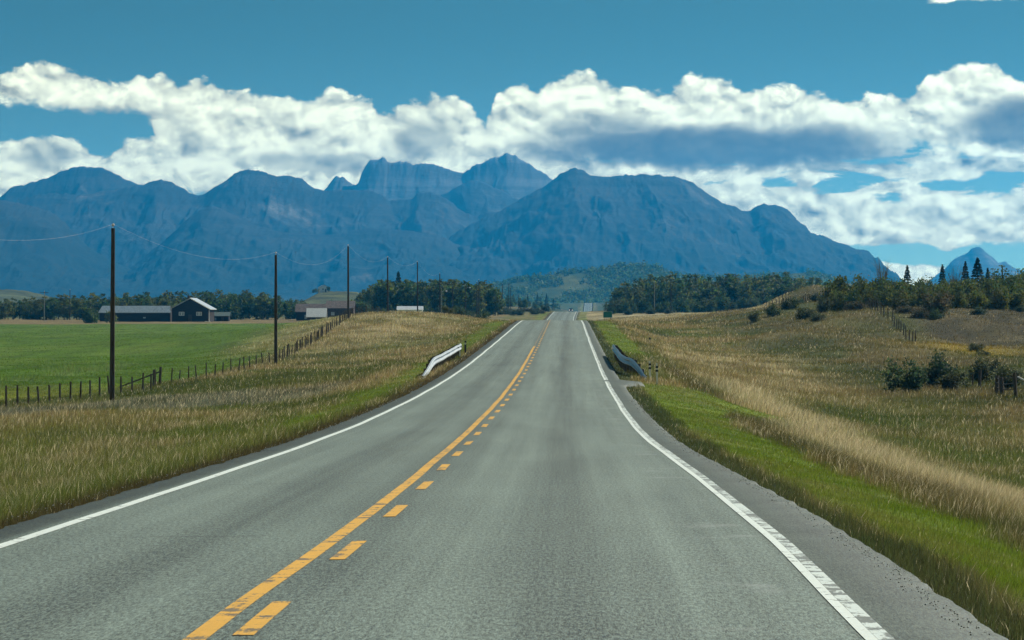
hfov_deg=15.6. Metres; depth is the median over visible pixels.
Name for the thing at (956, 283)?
tall shrub
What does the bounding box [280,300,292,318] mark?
poplar tree
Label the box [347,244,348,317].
power pole
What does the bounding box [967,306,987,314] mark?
shrub
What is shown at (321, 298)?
hill
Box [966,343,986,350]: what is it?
shrub
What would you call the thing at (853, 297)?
tall shrub
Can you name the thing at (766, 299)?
broadleaf tree
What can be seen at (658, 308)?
broadleaf tree
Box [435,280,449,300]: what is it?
poplar tree
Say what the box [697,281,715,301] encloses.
poplar tree
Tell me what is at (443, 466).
dash
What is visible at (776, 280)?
poplar tree
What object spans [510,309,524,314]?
shrub
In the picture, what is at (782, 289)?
poplar tree
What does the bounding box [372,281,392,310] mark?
poplar tree
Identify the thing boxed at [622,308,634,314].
shrub
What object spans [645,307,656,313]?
shrub
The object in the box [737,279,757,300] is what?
poplar tree
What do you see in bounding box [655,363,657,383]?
marker post
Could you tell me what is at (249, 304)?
broadleaf tree
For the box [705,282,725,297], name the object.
poplar tree
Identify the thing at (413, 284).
poplar tree
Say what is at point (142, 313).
long shed
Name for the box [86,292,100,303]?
poplar tree
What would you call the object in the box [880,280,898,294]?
tall shrub
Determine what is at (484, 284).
poplar tree
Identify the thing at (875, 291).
tall shrub
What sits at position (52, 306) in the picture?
poplar tree
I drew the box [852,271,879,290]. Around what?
tall shrub
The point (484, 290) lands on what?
poplar tree
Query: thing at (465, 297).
power pole
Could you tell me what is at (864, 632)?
edge line
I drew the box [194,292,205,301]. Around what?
poplar tree
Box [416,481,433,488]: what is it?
dash
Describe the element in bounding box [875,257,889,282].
bare shrub
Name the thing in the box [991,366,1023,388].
shrub
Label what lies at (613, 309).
broadleaf tree
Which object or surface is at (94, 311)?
broadleaf tree
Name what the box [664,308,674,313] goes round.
shrub
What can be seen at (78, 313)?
poplar tree
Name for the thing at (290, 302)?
poplar tree
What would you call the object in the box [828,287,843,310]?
tall shrub
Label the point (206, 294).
poplar tree
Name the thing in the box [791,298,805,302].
shrub
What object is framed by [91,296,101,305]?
poplar tree
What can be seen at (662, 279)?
poplar tree
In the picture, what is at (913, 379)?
shrub
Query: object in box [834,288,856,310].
tall shrub
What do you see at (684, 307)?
broadleaf tree
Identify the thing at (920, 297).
tall shrub
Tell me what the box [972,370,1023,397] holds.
gate fence
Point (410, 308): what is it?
white shed
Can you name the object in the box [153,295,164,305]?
poplar tree
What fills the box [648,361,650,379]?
marker post
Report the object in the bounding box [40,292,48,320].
power pole
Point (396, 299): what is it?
poplar tree
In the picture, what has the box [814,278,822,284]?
poplar tree
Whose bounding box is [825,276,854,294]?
tall shrub
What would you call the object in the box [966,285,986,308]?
tall shrub
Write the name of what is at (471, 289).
poplar tree
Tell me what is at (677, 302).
broadleaf tree
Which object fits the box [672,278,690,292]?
poplar tree
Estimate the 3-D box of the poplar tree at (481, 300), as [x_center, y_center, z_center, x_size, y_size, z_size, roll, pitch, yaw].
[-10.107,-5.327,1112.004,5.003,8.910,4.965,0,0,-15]
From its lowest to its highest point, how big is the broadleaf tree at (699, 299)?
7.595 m
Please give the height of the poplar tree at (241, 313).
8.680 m
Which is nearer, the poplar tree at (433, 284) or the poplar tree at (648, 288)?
the poplar tree at (433, 284)
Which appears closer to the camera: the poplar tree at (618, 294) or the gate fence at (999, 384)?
the gate fence at (999, 384)
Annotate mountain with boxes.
[0,166,140,201]
[0,200,130,300]
[15,169,496,267]
[105,206,479,301]
[324,153,551,200]
[440,180,517,215]
[448,168,908,283]
[928,247,1022,283]
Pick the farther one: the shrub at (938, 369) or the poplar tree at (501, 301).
the poplar tree at (501, 301)
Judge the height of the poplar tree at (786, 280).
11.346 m
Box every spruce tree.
[395,271,401,287]
[903,265,910,283]
[938,264,945,283]
[961,261,969,280]
[971,257,984,282]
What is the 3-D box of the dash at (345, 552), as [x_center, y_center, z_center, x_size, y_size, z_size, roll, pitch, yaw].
[-1.457,2.050,33.330,0.136,0.034,3.203,0,0,1]
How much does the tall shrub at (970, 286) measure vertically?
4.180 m
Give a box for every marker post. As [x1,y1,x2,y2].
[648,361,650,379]
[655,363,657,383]
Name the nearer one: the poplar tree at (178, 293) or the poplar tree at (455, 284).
the poplar tree at (455, 284)
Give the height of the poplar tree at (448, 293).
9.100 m
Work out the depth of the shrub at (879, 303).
469.33 m
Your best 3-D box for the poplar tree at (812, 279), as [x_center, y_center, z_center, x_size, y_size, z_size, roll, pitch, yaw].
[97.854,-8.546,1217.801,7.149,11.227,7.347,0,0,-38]
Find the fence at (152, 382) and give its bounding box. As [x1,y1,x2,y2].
[0,367,161,407]
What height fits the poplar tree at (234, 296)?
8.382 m
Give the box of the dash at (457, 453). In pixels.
[452,451,462,455]
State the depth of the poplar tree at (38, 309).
1158.63 m
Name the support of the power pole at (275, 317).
on the ground at (78, 351)
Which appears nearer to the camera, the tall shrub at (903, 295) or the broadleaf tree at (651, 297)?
the tall shrub at (903, 295)
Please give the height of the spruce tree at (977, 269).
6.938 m
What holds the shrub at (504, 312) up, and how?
on the ground at (78, 351)
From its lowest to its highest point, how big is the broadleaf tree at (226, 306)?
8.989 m
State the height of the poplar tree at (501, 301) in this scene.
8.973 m
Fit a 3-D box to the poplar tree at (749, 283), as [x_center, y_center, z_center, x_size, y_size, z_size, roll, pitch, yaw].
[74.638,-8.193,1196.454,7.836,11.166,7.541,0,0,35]
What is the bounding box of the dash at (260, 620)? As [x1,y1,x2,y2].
[233,601,291,634]
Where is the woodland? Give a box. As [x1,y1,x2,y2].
[17,260,855,309]
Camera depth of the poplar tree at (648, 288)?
1164.91 m
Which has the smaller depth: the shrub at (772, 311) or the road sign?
the shrub at (772, 311)
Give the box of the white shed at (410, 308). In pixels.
[397,306,423,311]
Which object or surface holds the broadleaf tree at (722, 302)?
on the ground at (78, 351)
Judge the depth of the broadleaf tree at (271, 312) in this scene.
1151.99 m
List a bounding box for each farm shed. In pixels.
[295,304,325,320]
[325,301,355,317]
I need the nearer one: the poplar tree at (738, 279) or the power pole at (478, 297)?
the power pole at (478, 297)
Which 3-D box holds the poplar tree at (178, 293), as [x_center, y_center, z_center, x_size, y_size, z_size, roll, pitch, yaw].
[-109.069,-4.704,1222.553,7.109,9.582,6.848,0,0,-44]
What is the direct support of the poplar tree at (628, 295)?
on the ground at (78, 351)
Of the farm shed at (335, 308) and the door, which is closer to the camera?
the door
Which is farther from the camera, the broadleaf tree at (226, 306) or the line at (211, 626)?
the broadleaf tree at (226, 306)
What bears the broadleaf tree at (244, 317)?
on the ground at (78, 351)
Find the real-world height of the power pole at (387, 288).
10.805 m
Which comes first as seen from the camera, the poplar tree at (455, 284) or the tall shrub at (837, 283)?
the tall shrub at (837, 283)
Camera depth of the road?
35.11 m
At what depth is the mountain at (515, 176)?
12189.77 m
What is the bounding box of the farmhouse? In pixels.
[169,295,216,321]
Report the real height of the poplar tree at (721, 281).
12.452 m
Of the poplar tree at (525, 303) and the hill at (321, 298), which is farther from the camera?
the hill at (321, 298)
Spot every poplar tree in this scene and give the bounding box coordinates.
[0,305,9,317]
[3,299,15,319]
[11,297,18,319]
[16,298,32,316]
[29,296,37,311]
[30,300,46,319]
[46,299,61,319]
[53,293,73,319]
[53,294,63,318]
[70,297,80,319]
[70,297,85,319]
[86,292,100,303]
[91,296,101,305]
[119,295,133,305]
[119,301,128,305]
[135,294,150,305]
[142,292,154,305]
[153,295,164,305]
[155,290,177,306]
[157,299,171,307]
[173,291,182,300]
[179,290,188,300]
[190,291,201,297]
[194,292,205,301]
[199,292,214,302]
[214,289,223,299]
[231,294,242,317]
[235,293,247,319]
[245,293,254,316]
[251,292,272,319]
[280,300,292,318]
[286,298,294,311]
[358,289,373,305]
[366,284,374,301]
[369,279,383,307]
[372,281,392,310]
[376,280,396,311]
[389,281,408,310]
[402,282,421,305]
[404,281,428,302]
[412,282,430,311]
[424,286,440,311]
[425,282,442,291]
[430,281,447,310]
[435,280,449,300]
[442,288,456,308]
[445,279,460,304]
[450,280,472,310]
[463,283,474,312]
[470,288,486,311]
[473,284,490,311]
[479,280,490,311]
[484,291,498,315]
[485,288,505,315]
[495,287,504,315]
[520,299,527,307]
[611,288,625,312]
[614,287,626,299]
[620,282,631,292]
[625,292,633,303]
[630,288,645,311]
[631,279,645,298]
[631,286,645,306]
[641,278,649,291]
[643,274,656,294]
[645,283,658,299]
[655,283,671,306]
[659,277,665,289]
[664,275,677,290]
[665,271,681,310]
[665,283,674,298]
[669,284,678,310]
[671,283,690,304]
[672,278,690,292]
[678,273,693,290]
[679,289,691,302]
[685,282,693,296]
[688,274,704,290]
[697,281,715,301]
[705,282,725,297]
[714,274,736,291]
[722,281,736,298]
[723,282,739,300]
[731,275,742,285]
[734,277,753,289]
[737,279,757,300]
[740,274,754,287]
[753,279,771,296]
[754,274,772,287]
[769,272,783,287]
[775,283,790,296]
[782,277,796,289]
[784,275,803,286]
[785,283,794,292]
[791,276,807,291]
[793,278,805,288]
[808,277,814,285]
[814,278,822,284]
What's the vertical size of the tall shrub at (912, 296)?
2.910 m
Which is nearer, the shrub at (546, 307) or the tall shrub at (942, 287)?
the tall shrub at (942, 287)
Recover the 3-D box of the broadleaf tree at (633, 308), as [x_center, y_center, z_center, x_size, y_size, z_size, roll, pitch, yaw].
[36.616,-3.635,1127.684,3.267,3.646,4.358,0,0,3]
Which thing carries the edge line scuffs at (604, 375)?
on the road
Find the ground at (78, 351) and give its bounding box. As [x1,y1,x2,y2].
[0,285,1023,633]
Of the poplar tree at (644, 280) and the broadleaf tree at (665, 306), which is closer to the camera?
the broadleaf tree at (665, 306)
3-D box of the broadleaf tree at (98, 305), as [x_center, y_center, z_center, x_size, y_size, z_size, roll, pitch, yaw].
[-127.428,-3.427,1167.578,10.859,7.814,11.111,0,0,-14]
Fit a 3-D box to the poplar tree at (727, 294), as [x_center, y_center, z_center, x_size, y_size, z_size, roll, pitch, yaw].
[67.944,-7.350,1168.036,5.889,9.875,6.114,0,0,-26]
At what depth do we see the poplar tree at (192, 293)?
1206.65 m
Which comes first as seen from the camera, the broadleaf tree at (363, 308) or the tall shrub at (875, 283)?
the tall shrub at (875, 283)
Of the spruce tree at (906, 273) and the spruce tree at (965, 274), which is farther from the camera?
the spruce tree at (965, 274)
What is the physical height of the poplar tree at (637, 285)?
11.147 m
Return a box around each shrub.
[440,305,455,314]
[453,305,470,315]
[473,312,490,318]
[498,310,508,314]
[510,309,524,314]
[541,304,550,311]
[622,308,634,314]
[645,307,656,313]
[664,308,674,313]
[747,311,760,322]
[764,302,784,316]
[778,296,798,309]
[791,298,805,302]
[793,307,814,319]
[807,292,819,301]
[809,314,827,321]
[814,295,833,312]
[817,274,851,298]
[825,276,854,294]
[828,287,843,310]
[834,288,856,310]
[842,282,864,308]
[842,299,867,310]
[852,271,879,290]
[853,272,889,300]
[859,286,873,306]
[864,283,892,299]
[867,297,880,307]
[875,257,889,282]
[875,285,891,305]
[878,354,928,392]
[879,286,907,307]
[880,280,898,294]
[886,280,895,289]
[886,284,919,306]
[890,297,910,309]
[893,305,915,312]
[894,278,908,294]
[894,280,918,305]
[904,290,918,304]
[908,281,932,306]
[909,306,929,318]
[913,275,937,286]
[913,288,934,306]
[916,283,940,304]
[918,287,955,316]
[919,350,960,387]
[927,276,936,288]
[927,308,943,319]
[931,279,954,293]
[933,282,954,293]
[934,370,971,389]
[940,281,966,307]
[942,280,959,289]
[945,264,964,283]
[952,289,969,308]
[962,280,976,298]
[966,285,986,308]
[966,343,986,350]
[966,357,1000,381]
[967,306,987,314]
[969,288,989,309]
[973,270,1022,288]
[975,350,990,355]
[981,276,999,306]
[986,283,1013,309]
[987,268,1006,282]
[988,280,1013,298]
[990,283,1009,308]
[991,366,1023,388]
[994,265,1019,285]
[1005,275,1017,293]
[1006,288,1023,310]
[1012,279,1023,288]
[1014,305,1023,311]
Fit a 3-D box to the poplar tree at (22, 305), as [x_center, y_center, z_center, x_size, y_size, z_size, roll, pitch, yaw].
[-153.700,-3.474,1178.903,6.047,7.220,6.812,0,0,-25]
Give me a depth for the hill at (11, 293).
3137.18 m
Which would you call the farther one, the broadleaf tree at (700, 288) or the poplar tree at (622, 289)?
the poplar tree at (622, 289)
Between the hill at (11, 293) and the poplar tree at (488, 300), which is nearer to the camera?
the poplar tree at (488, 300)
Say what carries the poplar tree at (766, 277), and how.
on the ground at (78, 351)
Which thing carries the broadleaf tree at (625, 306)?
on the ground at (78, 351)
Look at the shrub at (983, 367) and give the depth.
255.69 m
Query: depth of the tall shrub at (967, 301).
473.61 m
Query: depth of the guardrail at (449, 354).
203.46 m
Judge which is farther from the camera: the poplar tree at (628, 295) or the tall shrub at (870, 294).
the poplar tree at (628, 295)
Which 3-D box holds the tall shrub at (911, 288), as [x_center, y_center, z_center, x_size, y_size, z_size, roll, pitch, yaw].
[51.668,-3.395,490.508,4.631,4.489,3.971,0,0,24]
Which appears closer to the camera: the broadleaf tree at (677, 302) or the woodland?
the broadleaf tree at (677, 302)
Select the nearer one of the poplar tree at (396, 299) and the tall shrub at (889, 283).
the tall shrub at (889, 283)
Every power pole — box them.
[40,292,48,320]
[110,223,114,399]
[274,252,276,365]
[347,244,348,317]
[387,256,388,311]
[417,261,417,310]
[439,274,440,311]
[465,285,470,313]
[478,280,478,314]
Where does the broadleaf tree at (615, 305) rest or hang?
on the ground at (78, 351)
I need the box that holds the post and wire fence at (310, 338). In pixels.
[171,306,383,381]
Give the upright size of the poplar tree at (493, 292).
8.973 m
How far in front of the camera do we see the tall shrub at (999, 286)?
487.26 m
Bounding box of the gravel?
[7,400,989,639]
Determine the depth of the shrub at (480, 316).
589.04 m
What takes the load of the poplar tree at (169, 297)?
on the ground at (78, 351)
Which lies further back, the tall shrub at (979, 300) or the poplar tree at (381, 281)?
the poplar tree at (381, 281)
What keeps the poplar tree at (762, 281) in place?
on the ground at (78, 351)
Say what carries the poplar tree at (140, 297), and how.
on the ground at (78, 351)
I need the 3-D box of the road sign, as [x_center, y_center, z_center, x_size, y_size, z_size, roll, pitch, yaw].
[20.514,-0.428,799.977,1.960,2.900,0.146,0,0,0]
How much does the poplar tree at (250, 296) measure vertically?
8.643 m
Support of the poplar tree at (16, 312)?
on the ground at (78, 351)
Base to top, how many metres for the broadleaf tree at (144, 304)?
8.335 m
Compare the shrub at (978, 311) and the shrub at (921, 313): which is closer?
the shrub at (921, 313)
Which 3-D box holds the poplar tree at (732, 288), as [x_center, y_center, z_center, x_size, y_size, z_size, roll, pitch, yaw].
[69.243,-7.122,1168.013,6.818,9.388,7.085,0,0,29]
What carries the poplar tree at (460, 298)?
on the ground at (78, 351)
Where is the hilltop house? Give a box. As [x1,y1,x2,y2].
[318,285,326,292]
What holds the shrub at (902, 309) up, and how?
on the ground at (78, 351)
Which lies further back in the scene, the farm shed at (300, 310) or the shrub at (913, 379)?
the farm shed at (300, 310)
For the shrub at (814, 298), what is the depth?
536.81 m
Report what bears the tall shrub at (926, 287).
on the ground at (78, 351)
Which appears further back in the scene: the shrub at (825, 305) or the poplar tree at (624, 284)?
the poplar tree at (624, 284)
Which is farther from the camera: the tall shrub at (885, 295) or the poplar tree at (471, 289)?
the poplar tree at (471, 289)
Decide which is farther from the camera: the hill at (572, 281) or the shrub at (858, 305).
the hill at (572, 281)
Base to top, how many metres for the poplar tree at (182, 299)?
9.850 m
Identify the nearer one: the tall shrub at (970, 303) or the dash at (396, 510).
the dash at (396, 510)
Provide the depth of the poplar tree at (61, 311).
1157.90 m
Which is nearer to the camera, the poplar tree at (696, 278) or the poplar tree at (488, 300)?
the poplar tree at (488, 300)
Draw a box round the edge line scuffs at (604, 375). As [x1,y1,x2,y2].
[573,304,607,379]
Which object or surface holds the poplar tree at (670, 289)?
on the ground at (78, 351)
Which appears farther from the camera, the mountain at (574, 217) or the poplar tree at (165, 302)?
the mountain at (574, 217)
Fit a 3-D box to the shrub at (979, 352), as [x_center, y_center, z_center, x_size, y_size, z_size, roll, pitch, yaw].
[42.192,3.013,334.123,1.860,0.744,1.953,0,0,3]
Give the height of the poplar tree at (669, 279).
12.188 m
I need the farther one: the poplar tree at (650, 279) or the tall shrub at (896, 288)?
the poplar tree at (650, 279)
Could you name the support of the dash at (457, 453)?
on the road
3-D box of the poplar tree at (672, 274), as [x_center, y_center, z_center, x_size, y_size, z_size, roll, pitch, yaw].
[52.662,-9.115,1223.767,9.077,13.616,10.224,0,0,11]
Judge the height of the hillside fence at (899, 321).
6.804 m
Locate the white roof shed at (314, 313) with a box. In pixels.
[306,308,327,320]
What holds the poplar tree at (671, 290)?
on the ground at (78, 351)
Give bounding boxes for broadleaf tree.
[21,303,42,319]
[41,299,56,319]
[79,296,100,319]
[81,304,97,322]
[91,297,116,313]
[104,309,117,322]
[116,297,137,305]
[137,296,154,305]
[207,296,232,307]
[214,294,242,319]
[215,296,246,318]
[241,297,262,319]
[257,296,283,319]
[287,300,302,318]
[356,299,371,311]
[356,299,373,312]
[605,298,630,313]
[610,307,616,313]
[619,302,629,310]
[631,303,637,312]
[638,287,660,312]
[638,297,651,313]
[655,303,660,312]
[660,301,668,312]
[672,296,685,312]
[677,299,690,312]
[690,291,710,311]
[690,297,709,312]
[691,284,703,301]
[701,297,717,311]
[711,286,735,310]
[713,294,723,311]
[717,295,729,311]
[727,301,736,309]
[738,295,747,307]
[740,296,759,308]
[750,288,771,306]
[759,282,779,304]
[762,296,770,303]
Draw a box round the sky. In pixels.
[0,0,1023,284]
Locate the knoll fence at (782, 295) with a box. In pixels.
[766,284,795,305]
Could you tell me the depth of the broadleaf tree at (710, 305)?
1111.82 m
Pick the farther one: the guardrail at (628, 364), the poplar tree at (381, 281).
the poplar tree at (381, 281)
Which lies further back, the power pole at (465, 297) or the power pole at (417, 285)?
the power pole at (465, 297)
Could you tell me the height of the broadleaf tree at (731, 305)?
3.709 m
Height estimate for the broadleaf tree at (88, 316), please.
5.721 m
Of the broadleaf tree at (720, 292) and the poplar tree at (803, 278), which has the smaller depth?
the broadleaf tree at (720, 292)
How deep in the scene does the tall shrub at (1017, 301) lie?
473.32 m
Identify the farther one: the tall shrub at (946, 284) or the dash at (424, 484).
the tall shrub at (946, 284)
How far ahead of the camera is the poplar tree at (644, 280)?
1206.58 m
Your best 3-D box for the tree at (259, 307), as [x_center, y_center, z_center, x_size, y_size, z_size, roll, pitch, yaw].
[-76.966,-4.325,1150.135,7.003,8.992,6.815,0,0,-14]
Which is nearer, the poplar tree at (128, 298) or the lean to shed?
the lean to shed
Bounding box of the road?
[0,303,1007,639]
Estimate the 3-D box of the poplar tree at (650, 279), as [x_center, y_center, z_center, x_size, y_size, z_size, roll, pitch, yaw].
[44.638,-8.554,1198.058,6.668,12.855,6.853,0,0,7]
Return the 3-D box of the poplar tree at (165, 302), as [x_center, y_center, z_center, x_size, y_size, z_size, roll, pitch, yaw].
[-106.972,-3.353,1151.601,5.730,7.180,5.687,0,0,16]
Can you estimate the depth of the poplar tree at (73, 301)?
1183.00 m
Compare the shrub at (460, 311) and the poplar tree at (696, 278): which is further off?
the poplar tree at (696, 278)
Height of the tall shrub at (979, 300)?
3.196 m
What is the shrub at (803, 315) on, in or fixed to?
on the ground at (78, 351)
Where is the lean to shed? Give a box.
[214,312,230,320]
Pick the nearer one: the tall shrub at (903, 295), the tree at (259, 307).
the tall shrub at (903, 295)
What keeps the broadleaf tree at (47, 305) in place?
on the ground at (78, 351)
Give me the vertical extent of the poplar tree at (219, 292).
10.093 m
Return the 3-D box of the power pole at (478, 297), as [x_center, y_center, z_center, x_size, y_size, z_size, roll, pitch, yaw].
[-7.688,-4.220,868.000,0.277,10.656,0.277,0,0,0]
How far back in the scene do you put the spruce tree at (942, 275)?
579.86 m
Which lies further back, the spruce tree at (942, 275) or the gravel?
the spruce tree at (942, 275)
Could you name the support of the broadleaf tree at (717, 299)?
on the ground at (78, 351)
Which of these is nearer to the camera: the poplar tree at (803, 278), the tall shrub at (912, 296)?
the tall shrub at (912, 296)
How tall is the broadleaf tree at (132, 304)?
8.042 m
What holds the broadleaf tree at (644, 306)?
on the ground at (78, 351)
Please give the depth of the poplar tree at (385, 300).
1111.93 m
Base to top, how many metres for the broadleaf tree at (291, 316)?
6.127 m
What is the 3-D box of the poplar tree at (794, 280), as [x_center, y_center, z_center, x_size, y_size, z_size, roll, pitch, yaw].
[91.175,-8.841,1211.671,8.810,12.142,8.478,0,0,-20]
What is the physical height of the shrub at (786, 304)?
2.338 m
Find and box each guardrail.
[421,343,461,377]
[612,345,646,380]
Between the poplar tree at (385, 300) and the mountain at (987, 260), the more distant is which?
the mountain at (987, 260)
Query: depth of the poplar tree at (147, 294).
1196.50 m
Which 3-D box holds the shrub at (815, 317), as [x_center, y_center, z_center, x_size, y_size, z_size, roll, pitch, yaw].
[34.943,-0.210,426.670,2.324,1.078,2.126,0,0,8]
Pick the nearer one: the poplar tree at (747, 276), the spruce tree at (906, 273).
the spruce tree at (906, 273)
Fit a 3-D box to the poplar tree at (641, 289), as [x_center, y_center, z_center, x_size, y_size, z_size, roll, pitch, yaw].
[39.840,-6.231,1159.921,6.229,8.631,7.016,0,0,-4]
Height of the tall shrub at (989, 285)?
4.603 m
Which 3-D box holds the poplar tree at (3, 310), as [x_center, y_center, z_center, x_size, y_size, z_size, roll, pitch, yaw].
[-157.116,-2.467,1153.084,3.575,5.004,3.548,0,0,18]
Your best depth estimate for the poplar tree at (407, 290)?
1112.50 m
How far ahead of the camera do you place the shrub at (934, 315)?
418.88 m
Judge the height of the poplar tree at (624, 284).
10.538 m
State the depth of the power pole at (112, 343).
199.90 m
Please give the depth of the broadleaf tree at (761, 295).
1154.78 m
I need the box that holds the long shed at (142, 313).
[98,306,171,321]
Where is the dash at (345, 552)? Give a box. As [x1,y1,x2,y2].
[330,541,365,558]
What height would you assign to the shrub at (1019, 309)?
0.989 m
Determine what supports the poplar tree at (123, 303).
on the ground at (78, 351)
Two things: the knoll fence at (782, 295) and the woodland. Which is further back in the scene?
the woodland
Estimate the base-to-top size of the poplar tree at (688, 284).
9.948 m
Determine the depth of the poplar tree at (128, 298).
1173.56 m
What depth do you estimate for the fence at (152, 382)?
235.93 m
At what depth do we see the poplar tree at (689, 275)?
1207.83 m
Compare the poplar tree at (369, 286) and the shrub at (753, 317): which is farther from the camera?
the poplar tree at (369, 286)
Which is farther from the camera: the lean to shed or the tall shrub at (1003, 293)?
the lean to shed
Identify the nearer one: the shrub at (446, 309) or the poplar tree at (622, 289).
the shrub at (446, 309)
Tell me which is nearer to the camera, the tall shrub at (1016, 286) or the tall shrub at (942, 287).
the tall shrub at (942, 287)
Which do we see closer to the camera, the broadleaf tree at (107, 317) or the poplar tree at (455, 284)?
the broadleaf tree at (107, 317)
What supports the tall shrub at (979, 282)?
on the ground at (78, 351)
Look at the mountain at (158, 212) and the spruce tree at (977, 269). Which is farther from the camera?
the mountain at (158, 212)
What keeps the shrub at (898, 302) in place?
on the ground at (78, 351)
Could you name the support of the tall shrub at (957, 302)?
on the ground at (78, 351)
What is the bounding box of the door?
[130,315,135,321]
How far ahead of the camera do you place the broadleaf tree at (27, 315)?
1162.12 m
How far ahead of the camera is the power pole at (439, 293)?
834.91 m
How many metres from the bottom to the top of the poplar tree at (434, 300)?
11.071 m
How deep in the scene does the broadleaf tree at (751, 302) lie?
1111.74 m
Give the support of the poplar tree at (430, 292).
on the ground at (78, 351)
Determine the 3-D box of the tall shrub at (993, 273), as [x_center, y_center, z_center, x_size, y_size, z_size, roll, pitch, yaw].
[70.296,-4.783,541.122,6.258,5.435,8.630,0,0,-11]
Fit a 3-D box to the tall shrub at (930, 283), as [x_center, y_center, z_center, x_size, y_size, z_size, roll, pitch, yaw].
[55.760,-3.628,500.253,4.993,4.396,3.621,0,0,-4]
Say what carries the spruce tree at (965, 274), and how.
on the ground at (78, 351)
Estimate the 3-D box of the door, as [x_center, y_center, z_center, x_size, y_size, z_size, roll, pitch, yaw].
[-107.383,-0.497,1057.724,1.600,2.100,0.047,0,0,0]
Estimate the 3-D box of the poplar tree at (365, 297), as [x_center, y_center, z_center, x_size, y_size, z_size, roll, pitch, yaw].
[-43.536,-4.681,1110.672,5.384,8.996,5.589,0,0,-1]
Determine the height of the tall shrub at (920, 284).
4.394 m
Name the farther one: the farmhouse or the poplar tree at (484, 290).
the poplar tree at (484, 290)
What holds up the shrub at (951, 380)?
on the ground at (78, 351)
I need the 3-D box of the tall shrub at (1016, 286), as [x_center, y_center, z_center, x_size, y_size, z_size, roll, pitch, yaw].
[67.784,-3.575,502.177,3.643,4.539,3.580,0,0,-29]
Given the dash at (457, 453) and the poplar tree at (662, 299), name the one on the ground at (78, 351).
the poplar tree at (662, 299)
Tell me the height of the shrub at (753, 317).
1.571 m
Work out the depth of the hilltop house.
2397.16 m
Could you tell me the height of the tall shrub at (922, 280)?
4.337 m
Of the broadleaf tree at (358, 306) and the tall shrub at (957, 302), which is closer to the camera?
the tall shrub at (957, 302)
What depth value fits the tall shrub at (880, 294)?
479.97 m
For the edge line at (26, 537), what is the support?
on the road
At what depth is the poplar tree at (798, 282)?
1177.82 m
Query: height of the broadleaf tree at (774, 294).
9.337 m
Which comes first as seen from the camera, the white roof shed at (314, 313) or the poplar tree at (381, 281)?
the white roof shed at (314, 313)
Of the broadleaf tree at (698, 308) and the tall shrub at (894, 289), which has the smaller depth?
the tall shrub at (894, 289)
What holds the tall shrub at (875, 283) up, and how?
on the ground at (78, 351)
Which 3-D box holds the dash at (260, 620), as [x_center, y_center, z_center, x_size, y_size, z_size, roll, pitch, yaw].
[-1.641,1.965,24.700,0.137,0.034,3.202,0,0,1]
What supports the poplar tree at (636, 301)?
on the ground at (78, 351)
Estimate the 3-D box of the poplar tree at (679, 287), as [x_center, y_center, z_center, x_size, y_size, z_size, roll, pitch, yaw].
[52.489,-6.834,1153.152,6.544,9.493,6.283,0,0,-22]
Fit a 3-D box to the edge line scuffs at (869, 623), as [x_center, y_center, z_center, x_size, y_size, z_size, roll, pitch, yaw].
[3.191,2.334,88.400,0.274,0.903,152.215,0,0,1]
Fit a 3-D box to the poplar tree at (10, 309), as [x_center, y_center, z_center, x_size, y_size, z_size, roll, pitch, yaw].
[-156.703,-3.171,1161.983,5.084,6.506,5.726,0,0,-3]
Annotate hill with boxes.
[0,289,51,307]
[295,291,358,306]
[501,264,851,302]
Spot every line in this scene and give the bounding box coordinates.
[0,308,584,547]
[182,346,534,639]
[573,303,605,379]
[605,381,877,639]
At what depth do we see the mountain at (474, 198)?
11394.89 m
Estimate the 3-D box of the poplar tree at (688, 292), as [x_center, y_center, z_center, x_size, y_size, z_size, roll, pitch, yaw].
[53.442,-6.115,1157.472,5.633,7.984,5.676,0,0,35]
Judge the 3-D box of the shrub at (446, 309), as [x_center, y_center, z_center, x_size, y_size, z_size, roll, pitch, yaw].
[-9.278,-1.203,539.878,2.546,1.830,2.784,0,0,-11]
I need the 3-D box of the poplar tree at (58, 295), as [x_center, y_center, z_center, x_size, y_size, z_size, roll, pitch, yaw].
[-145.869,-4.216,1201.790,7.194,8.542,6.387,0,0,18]
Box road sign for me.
[603,311,611,318]
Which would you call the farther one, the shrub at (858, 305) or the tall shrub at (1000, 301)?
the tall shrub at (1000, 301)
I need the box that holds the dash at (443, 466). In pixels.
[437,464,449,469]
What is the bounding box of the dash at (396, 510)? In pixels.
[383,505,407,516]
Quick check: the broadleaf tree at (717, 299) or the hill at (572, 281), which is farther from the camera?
the hill at (572, 281)
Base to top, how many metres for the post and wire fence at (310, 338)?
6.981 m
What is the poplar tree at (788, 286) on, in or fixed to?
on the ground at (78, 351)
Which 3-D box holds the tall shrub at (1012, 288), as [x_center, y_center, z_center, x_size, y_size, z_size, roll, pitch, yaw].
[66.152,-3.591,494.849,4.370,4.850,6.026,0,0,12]
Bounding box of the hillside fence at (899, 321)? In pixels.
[802,293,915,341]
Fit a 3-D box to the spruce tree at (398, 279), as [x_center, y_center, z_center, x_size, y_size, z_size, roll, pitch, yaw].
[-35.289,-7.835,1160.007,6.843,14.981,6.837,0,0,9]
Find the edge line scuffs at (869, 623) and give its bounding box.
[607,381,894,639]

